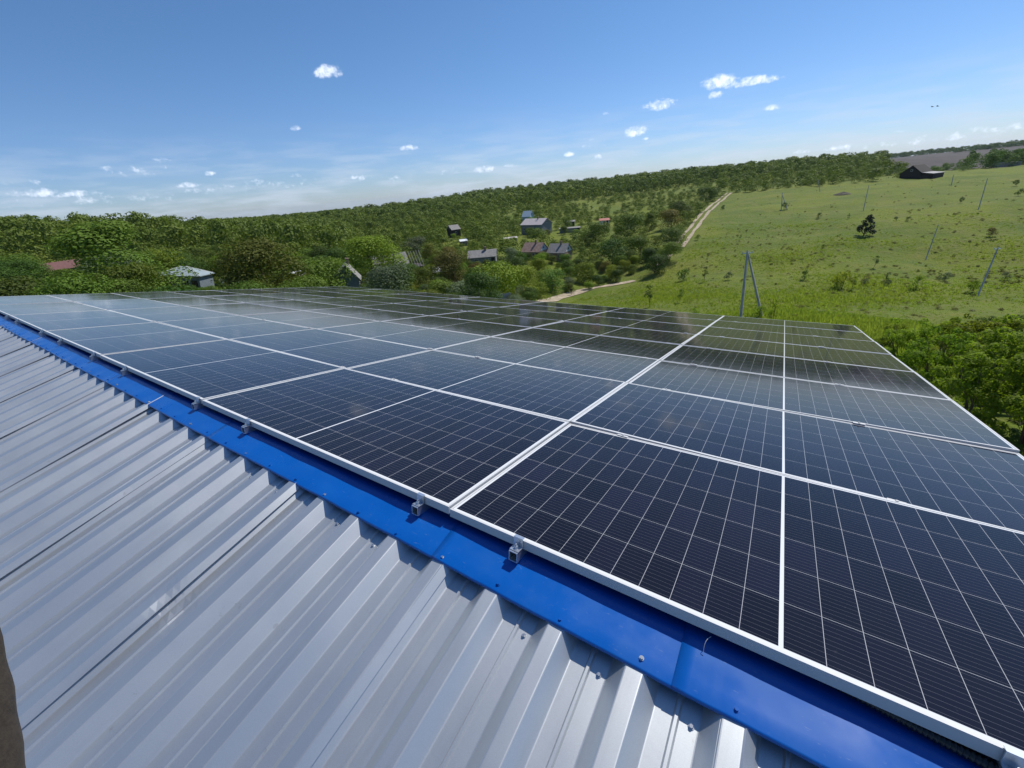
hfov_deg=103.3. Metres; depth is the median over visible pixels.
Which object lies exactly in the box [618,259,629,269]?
bushy tree
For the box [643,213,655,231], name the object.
broadleaf tree
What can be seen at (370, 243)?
broadleaf tree
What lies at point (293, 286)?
bushy tree
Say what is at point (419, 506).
mounting rail
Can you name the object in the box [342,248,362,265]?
bushy tree
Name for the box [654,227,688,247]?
broadleaf tree
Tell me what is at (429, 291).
bushy tree
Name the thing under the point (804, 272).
shrub
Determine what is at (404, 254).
slate roof house
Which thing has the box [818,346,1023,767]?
mounting rail
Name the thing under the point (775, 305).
sapling
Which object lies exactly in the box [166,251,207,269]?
broadleaf tree
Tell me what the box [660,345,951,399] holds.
solar panel
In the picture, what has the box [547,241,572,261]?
grey roof house
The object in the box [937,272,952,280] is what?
shrub
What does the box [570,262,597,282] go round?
broadleaf tree
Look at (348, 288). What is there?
solar panel
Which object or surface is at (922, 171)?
barn
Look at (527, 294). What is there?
bushy tree
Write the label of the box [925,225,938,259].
utility pole
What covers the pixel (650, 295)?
sapling
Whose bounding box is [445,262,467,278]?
bushy tree
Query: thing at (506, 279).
broadleaf bush
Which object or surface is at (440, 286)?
broadleaf bush
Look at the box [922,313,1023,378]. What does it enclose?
thicket bush
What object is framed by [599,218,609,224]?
shed
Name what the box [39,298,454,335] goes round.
mounting rail
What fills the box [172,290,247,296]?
solar panel
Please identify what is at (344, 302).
solar panel
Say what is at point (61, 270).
broadleaf tree
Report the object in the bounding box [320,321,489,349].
solar panel
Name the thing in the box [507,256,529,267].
bushy tree
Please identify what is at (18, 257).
broadleaf tree
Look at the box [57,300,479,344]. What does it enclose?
mounting rail
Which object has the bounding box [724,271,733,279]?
shrub
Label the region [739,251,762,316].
frame pole
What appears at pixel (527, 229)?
garden bush
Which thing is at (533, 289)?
bushy tree
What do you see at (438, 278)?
bushy tree
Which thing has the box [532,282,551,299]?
bushy tree
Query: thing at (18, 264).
broadleaf tree
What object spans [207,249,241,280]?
broadleaf tree
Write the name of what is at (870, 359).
solar panel
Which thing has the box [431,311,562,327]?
solar panel
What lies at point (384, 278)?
broadleaf tree
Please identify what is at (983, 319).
thicket bush
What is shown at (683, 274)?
shrub
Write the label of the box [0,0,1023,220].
sky
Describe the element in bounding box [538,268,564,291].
broadleaf tree
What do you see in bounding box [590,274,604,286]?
bushy tree
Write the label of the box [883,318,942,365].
thicket bush
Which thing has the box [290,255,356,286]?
broadleaf tree
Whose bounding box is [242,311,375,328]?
solar panel
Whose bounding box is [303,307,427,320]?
solar panel
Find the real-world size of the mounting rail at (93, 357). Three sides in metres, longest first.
9.138 x 0.087 x 0.085 m
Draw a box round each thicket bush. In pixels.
[873,323,907,348]
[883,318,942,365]
[900,325,983,384]
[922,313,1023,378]
[927,316,978,356]
[928,342,1023,435]
[937,326,1023,407]
[951,313,1023,376]
[956,314,1023,353]
[972,352,1023,443]
[978,329,1023,406]
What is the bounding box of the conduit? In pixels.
[820,681,998,767]
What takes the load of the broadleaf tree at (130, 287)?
on the meadow ground at (747, 209)
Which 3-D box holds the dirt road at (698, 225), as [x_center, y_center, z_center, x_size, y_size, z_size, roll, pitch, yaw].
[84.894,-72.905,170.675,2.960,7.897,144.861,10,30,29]
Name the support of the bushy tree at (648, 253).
on the meadow ground at (747, 209)
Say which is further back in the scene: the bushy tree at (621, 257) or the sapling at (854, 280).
the bushy tree at (621, 257)
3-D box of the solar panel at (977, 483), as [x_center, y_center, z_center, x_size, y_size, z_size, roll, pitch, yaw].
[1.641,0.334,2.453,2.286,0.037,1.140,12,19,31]
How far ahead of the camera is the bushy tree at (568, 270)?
111.76 m
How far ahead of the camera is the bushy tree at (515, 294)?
65.29 m
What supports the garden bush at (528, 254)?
on the meadow ground at (747, 209)
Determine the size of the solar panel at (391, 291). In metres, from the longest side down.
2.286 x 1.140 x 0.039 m
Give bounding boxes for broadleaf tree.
[0,253,54,276]
[0,258,52,278]
[0,266,41,280]
[11,279,53,293]
[20,272,128,295]
[29,219,199,291]
[49,268,75,277]
[69,248,111,272]
[93,278,150,292]
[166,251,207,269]
[185,247,221,276]
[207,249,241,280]
[210,236,309,288]
[244,276,276,288]
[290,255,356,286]
[306,245,328,258]
[322,246,351,265]
[336,235,408,280]
[358,262,413,291]
[419,244,442,262]
[458,271,503,298]
[462,267,480,277]
[501,247,523,265]
[507,264,539,293]
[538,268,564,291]
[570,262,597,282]
[578,220,610,245]
[594,238,631,264]
[611,212,645,237]
[625,236,653,255]
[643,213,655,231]
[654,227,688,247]
[669,200,693,217]
[697,187,719,201]
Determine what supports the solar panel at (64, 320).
attached to the mounting rail at (42, 333)
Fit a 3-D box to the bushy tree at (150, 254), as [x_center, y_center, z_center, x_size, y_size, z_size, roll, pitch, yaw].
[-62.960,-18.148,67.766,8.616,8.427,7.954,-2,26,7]
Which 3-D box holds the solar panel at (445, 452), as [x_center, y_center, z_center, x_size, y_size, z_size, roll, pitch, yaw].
[-0.905,0.193,2.709,2.286,0.038,1.140,11,19,31]
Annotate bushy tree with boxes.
[0,275,47,295]
[53,269,92,281]
[76,251,147,274]
[81,261,167,290]
[118,249,163,275]
[141,248,193,270]
[143,283,199,291]
[170,257,208,269]
[187,255,215,279]
[209,254,226,278]
[221,280,272,289]
[229,261,293,284]
[269,247,303,271]
[274,281,322,287]
[277,271,329,287]
[298,247,318,258]
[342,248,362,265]
[352,259,368,268]
[405,282,417,291]
[409,257,425,264]
[409,266,431,288]
[423,289,444,293]
[424,253,440,265]
[432,276,445,282]
[439,252,467,271]
[441,246,456,254]
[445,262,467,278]
[456,262,469,272]
[467,263,483,270]
[474,287,502,297]
[506,293,525,299]
[507,250,527,264]
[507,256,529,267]
[508,295,522,299]
[509,285,523,295]
[520,286,542,300]
[520,291,537,300]
[529,258,547,272]
[532,253,549,269]
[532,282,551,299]
[558,259,574,268]
[562,277,574,286]
[564,265,576,276]
[564,282,574,291]
[572,259,582,267]
[584,282,593,288]
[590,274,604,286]
[593,261,601,267]
[597,260,611,271]
[601,275,607,281]
[606,264,621,278]
[608,270,623,281]
[612,255,626,266]
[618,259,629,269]
[625,250,640,261]
[626,255,639,265]
[627,264,636,273]
[636,247,657,264]
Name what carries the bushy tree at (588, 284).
on the meadow ground at (747, 209)
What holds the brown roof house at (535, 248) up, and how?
on the meadow ground at (747, 209)
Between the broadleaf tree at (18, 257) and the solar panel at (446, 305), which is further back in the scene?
the broadleaf tree at (18, 257)
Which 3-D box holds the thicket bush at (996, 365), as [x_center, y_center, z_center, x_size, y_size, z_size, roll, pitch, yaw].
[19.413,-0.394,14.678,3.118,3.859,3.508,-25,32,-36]
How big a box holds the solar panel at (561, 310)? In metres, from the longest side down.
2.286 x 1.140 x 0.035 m
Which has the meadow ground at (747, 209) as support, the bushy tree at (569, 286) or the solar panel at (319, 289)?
the bushy tree at (569, 286)
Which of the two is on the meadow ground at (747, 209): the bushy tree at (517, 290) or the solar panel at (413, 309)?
the bushy tree at (517, 290)
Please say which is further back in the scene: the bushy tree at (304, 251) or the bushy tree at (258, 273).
the bushy tree at (304, 251)
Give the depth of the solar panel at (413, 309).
8.73 m
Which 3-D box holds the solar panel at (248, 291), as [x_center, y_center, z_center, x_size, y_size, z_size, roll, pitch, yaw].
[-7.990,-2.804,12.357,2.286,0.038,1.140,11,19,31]
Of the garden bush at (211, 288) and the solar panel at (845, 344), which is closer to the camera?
the solar panel at (845, 344)
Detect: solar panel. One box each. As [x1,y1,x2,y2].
[0,295,71,304]
[0,302,105,316]
[10,310,152,333]
[45,322,224,357]
[48,293,138,301]
[73,298,180,309]
[100,339,343,403]
[110,306,237,321]
[113,291,199,298]
[149,297,244,305]
[158,315,311,338]
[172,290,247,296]
[188,303,300,315]
[201,295,290,301]
[202,368,568,513]
[212,289,286,294]
[229,329,430,368]
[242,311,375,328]
[245,300,349,310]
[249,293,332,299]
[256,288,323,292]
[293,287,349,291]
[297,292,366,297]
[299,297,391,306]
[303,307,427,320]
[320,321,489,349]
[323,286,373,289]
[325,290,393,295]
[337,296,422,302]
[348,350,626,423]
[354,303,464,315]
[357,289,423,293]
[373,294,452,300]
[384,316,530,336]
[395,301,492,310]
[406,293,474,298]
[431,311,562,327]
[432,299,522,306]
[433,337,659,382]
[450,424,1023,760]
[458,297,540,303]
[470,307,587,320]
[492,328,680,359]
[504,304,606,314]
[524,302,619,310]
[533,321,696,344]
[565,315,706,333]
[571,383,1023,531]
[590,311,716,326]
[610,308,722,319]
[629,361,1019,452]
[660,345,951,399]
[682,334,914,371]
[699,326,891,354]
[709,320,873,340]
[718,316,861,331]
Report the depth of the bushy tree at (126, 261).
60.23 m
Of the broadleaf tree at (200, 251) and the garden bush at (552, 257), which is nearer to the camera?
the broadleaf tree at (200, 251)
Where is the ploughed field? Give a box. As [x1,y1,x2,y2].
[885,145,1023,173]
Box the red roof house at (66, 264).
[41,259,82,272]
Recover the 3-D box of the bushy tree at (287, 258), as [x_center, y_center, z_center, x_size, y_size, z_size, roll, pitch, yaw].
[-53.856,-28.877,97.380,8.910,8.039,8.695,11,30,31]
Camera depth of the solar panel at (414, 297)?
11.81 m
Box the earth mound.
[833,192,850,195]
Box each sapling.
[644,285,654,306]
[770,298,779,314]
[850,276,856,286]
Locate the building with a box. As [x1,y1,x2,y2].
[0,290,985,767]
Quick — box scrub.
[671,179,1023,317]
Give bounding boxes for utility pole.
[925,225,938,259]
[977,247,1001,295]
[978,178,987,209]
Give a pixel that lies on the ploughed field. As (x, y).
(936, 159)
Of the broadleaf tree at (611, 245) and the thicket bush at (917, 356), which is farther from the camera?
the broadleaf tree at (611, 245)
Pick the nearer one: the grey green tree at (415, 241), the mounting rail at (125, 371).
the mounting rail at (125, 371)
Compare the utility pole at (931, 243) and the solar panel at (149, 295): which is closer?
the solar panel at (149, 295)
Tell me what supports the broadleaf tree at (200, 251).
on the meadow ground at (747, 209)
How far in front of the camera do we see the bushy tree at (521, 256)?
120.47 m
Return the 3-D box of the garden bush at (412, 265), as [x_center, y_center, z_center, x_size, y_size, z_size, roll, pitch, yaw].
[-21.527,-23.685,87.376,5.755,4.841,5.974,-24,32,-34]
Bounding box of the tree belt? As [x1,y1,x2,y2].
[879,140,1023,175]
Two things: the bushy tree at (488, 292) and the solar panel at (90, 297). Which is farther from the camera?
the bushy tree at (488, 292)
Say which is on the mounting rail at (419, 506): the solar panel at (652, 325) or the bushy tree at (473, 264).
the solar panel at (652, 325)
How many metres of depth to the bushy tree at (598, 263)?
118.11 m
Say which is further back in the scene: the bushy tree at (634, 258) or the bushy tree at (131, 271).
the bushy tree at (634, 258)
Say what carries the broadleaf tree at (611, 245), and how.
on the meadow ground at (747, 209)
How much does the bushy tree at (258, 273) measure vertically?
7.627 m
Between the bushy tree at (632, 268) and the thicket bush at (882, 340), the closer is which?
the thicket bush at (882, 340)
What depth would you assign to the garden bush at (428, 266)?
91.71 m
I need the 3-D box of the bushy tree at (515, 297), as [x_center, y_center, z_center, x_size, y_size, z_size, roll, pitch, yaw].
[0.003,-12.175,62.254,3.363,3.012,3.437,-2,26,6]
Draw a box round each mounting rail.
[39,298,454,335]
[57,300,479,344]
[89,303,517,360]
[120,306,550,374]
[191,320,562,409]
[241,313,636,433]
[412,319,709,515]
[509,321,735,562]
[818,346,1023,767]
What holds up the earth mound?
on the meadow ground at (747, 209)
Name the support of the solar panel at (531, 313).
attached to the mounting rail at (197, 404)
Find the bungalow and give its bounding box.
[160,266,214,288]
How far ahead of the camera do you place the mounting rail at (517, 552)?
1.47 m
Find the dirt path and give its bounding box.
[538,280,634,301]
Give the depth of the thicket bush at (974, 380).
12.77 m
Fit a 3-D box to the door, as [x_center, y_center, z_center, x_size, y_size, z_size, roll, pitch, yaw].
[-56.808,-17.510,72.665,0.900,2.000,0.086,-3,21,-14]
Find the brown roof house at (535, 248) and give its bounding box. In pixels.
[521,240,547,258]
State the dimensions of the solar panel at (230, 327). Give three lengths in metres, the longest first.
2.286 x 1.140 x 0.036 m
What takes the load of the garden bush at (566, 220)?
on the meadow ground at (747, 209)
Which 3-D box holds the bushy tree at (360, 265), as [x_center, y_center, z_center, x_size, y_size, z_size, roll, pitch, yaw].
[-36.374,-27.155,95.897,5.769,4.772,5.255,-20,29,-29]
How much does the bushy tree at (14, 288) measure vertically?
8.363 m
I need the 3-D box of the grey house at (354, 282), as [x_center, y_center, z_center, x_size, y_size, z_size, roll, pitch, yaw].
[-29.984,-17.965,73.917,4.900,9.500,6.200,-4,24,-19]
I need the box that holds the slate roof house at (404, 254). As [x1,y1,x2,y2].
[371,250,425,279]
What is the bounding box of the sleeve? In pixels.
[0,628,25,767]
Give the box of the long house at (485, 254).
[467,246,497,265]
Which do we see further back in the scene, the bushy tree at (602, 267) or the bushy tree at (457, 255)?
the bushy tree at (602, 267)
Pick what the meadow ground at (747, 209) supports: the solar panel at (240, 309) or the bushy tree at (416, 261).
the bushy tree at (416, 261)
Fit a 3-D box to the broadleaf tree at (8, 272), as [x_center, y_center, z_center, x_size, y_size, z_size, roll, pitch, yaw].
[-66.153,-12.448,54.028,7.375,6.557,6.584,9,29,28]
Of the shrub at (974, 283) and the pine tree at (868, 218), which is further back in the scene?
the pine tree at (868, 218)
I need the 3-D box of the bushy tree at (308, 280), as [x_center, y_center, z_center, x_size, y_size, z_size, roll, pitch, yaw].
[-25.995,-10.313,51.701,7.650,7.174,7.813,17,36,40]
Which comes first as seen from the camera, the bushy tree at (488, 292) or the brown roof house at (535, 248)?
the bushy tree at (488, 292)
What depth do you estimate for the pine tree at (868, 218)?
96.56 m
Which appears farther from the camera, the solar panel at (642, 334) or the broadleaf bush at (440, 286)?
the broadleaf bush at (440, 286)
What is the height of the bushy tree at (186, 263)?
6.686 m
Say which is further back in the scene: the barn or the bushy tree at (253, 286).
the barn
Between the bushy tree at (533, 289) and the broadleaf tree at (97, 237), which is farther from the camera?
the bushy tree at (533, 289)
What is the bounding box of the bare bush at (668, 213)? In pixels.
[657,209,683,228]
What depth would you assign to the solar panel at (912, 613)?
1.38 m
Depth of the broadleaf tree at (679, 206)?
161.66 m
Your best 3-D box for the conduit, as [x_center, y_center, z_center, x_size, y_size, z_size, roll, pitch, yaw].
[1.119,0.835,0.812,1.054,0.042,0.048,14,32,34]
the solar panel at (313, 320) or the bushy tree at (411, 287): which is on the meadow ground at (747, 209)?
the bushy tree at (411, 287)
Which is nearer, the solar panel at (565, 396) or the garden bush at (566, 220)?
the solar panel at (565, 396)
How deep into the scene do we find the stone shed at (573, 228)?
183.44 m
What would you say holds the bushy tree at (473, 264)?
on the meadow ground at (747, 209)
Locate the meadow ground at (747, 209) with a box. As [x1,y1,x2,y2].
[11,165,1023,456]
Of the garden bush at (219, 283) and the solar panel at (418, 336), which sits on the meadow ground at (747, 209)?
the garden bush at (219, 283)
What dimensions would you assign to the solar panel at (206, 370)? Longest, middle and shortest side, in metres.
2.286 x 1.140 x 0.035 m
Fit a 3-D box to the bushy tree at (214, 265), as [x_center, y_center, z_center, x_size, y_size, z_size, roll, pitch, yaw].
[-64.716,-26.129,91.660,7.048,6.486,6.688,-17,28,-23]
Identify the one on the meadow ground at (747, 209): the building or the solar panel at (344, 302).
the building
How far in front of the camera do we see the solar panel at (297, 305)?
8.99 m
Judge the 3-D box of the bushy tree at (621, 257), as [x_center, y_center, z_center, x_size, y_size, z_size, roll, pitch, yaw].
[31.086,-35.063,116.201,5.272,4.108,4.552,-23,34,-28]
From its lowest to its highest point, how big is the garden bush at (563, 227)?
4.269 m
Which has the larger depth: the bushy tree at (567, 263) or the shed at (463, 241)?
the shed at (463, 241)
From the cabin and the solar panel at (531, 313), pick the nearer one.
the solar panel at (531, 313)
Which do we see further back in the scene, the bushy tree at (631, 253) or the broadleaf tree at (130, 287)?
the bushy tree at (631, 253)
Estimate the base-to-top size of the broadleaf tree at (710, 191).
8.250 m
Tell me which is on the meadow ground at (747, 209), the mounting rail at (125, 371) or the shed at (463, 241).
the shed at (463, 241)
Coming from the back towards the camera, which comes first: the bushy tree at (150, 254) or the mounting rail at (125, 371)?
the bushy tree at (150, 254)
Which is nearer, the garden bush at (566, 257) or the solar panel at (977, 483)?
the solar panel at (977, 483)
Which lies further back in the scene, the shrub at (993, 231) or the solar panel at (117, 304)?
the shrub at (993, 231)
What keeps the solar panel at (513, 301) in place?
attached to the mounting rail at (93, 357)
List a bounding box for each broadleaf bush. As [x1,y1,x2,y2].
[358,282,392,288]
[392,272,414,290]
[424,279,461,293]
[445,280,486,295]
[463,260,528,293]
[643,254,671,273]
[655,241,683,260]
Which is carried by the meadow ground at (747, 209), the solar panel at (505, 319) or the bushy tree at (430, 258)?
the bushy tree at (430, 258)
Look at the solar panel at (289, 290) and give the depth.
13.28 m
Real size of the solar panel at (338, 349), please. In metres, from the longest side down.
2.286 x 1.140 x 0.036 m
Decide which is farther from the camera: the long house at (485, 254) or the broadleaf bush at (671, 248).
the long house at (485, 254)
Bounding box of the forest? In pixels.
[0,150,909,275]
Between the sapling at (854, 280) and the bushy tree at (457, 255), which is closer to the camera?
the sapling at (854, 280)
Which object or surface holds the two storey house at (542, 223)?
on the meadow ground at (747, 209)
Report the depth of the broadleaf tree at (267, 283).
51.70 m
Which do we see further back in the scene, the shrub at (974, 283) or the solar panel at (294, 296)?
the shrub at (974, 283)
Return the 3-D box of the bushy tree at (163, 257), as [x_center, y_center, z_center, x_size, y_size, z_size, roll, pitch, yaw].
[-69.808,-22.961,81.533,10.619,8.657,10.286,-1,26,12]
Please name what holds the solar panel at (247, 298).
attached to the mounting rail
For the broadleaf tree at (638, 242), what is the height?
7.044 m
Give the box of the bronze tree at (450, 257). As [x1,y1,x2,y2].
[430,249,469,285]
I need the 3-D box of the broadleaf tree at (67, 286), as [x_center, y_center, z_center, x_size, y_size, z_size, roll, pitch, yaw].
[-39.838,-6.655,38.393,8.791,8.054,7.968,5,27,21]
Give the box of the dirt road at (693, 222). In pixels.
[674,193,726,245]
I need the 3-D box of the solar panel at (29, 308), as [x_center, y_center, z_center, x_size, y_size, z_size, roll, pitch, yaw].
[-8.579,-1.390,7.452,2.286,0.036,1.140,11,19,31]
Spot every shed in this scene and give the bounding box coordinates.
[458,239,467,245]
[559,226,580,232]
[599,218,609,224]
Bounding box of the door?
[191,281,198,287]
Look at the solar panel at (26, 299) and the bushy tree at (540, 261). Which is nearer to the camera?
the solar panel at (26, 299)
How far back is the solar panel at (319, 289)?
14.23 m
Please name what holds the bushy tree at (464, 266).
on the meadow ground at (747, 209)
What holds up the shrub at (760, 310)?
on the meadow ground at (747, 209)
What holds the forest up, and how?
on the meadow ground at (747, 209)
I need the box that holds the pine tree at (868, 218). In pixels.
[857,214,876,235]
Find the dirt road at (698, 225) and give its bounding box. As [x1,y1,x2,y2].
[681,192,732,246]
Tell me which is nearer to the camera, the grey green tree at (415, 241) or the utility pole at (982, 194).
the utility pole at (982, 194)
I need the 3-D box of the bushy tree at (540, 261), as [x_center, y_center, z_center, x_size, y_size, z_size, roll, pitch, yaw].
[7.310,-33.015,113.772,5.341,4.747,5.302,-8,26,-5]
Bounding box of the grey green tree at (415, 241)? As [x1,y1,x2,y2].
[399,235,429,256]
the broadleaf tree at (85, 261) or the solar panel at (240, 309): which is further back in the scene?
the broadleaf tree at (85, 261)
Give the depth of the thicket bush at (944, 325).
25.60 m
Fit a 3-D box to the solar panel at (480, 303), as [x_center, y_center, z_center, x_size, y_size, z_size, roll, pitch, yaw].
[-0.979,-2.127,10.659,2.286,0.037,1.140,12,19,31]
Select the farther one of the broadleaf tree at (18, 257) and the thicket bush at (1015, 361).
the broadleaf tree at (18, 257)
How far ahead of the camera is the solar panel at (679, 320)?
8.22 m
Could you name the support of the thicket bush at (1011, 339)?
on the meadow ground at (747, 209)
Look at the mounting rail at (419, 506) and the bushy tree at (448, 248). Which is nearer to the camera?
the mounting rail at (419, 506)
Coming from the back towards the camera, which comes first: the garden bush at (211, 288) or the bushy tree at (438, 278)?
the bushy tree at (438, 278)
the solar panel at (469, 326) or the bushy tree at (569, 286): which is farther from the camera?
the bushy tree at (569, 286)
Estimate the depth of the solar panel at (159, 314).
7.12 m
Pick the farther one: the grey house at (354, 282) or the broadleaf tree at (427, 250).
the broadleaf tree at (427, 250)
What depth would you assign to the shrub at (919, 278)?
62.98 m
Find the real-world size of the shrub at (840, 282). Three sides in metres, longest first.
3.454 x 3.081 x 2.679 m
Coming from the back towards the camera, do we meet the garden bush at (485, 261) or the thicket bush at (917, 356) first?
the garden bush at (485, 261)
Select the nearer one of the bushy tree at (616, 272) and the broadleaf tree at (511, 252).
the bushy tree at (616, 272)
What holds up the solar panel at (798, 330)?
attached to the mounting rail at (1011, 758)
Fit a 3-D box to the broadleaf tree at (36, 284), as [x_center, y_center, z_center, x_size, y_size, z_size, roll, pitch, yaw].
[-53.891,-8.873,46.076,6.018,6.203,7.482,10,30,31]
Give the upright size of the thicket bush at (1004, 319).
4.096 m
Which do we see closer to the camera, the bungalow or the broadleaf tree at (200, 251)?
the bungalow
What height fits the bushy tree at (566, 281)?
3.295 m
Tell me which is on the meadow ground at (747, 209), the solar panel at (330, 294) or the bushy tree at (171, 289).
the bushy tree at (171, 289)
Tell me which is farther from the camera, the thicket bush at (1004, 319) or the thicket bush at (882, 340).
the thicket bush at (882, 340)
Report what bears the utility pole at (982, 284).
on the meadow ground at (747, 209)
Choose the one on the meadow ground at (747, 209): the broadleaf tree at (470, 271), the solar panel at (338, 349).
the broadleaf tree at (470, 271)
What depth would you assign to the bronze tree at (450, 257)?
86.41 m
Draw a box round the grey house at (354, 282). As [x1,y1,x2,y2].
[334,258,361,287]
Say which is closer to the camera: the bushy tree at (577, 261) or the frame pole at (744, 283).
the frame pole at (744, 283)
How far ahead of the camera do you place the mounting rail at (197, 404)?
2.85 m
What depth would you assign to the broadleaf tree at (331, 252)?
95.71 m
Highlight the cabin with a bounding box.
[446,224,460,237]
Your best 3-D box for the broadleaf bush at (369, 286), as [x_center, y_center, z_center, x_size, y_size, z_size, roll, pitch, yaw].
[-20.823,-13.363,62.525,6.752,5.478,7.238,2,27,15]
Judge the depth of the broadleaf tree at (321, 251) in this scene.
97.96 m
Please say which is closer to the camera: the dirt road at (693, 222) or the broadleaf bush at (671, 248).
the broadleaf bush at (671, 248)
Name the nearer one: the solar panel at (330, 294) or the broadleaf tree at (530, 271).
the solar panel at (330, 294)
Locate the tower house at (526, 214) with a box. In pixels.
[522,211,534,220]
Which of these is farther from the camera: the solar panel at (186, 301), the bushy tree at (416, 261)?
the bushy tree at (416, 261)
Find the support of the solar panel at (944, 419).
attached to the mounting rail at (517, 552)
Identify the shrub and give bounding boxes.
[676,268,689,280]
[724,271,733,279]
[752,305,766,317]
[800,270,810,279]
[828,271,851,288]
[909,275,930,289]
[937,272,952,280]
[967,280,981,291]
[986,227,997,235]
[999,272,1011,278]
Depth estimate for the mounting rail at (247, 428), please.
2.48 m
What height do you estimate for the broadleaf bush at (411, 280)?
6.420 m
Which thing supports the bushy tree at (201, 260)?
on the meadow ground at (747, 209)
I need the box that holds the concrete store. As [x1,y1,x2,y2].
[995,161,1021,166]
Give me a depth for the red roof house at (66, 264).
107.75 m
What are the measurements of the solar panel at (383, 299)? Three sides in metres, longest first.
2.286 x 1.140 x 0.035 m
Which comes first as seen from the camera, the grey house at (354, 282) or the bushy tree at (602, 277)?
the grey house at (354, 282)
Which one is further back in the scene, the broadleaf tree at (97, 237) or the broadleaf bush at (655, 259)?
the broadleaf bush at (655, 259)
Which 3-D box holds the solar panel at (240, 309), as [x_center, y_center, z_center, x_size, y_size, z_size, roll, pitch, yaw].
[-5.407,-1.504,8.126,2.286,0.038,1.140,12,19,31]
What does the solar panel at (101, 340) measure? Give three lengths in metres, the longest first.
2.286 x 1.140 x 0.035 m
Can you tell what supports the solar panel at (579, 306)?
attached to the mounting rail at (197, 404)
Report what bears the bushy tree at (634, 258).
on the meadow ground at (747, 209)
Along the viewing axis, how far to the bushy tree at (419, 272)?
82.91 m
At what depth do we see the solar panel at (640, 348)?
5.38 m
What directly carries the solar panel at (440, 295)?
attached to the mounting rail at (42, 333)
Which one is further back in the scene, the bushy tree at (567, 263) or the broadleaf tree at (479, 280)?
the bushy tree at (567, 263)
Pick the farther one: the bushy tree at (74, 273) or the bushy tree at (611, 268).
the bushy tree at (611, 268)
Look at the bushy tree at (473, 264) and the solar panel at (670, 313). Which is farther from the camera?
the bushy tree at (473, 264)
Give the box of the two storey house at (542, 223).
[520,216,552,234]
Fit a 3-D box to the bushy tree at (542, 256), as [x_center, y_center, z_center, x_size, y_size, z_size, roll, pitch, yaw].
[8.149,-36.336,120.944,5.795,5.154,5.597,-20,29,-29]
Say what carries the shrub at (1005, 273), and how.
on the meadow ground at (747, 209)
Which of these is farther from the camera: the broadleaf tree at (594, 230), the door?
the broadleaf tree at (594, 230)
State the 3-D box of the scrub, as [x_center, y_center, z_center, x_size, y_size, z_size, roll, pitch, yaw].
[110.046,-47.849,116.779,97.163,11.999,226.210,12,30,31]
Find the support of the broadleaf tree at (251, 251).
on the meadow ground at (747, 209)
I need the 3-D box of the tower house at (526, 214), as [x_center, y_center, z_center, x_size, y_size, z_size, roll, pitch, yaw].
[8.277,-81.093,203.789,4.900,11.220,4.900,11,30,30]
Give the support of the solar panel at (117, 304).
attached to the mounting rail
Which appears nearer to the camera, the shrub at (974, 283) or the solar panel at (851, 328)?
the solar panel at (851, 328)
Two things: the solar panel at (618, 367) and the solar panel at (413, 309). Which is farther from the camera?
the solar panel at (413, 309)
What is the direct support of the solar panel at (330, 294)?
attached to the mounting rail
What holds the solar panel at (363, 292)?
attached to the mounting rail
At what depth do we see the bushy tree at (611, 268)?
108.81 m
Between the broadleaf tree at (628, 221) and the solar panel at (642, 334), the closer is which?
the solar panel at (642, 334)
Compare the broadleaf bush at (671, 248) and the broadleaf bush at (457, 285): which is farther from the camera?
the broadleaf bush at (671, 248)
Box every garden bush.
[200,285,220,290]
[216,275,233,288]
[406,262,426,282]
[424,263,439,281]
[481,259,490,269]
[522,252,531,262]
[524,227,532,234]
[548,255,555,263]
[558,254,571,263]
[559,225,569,234]
[561,216,572,226]
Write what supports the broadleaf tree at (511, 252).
on the meadow ground at (747, 209)
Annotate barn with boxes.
[899,164,943,178]

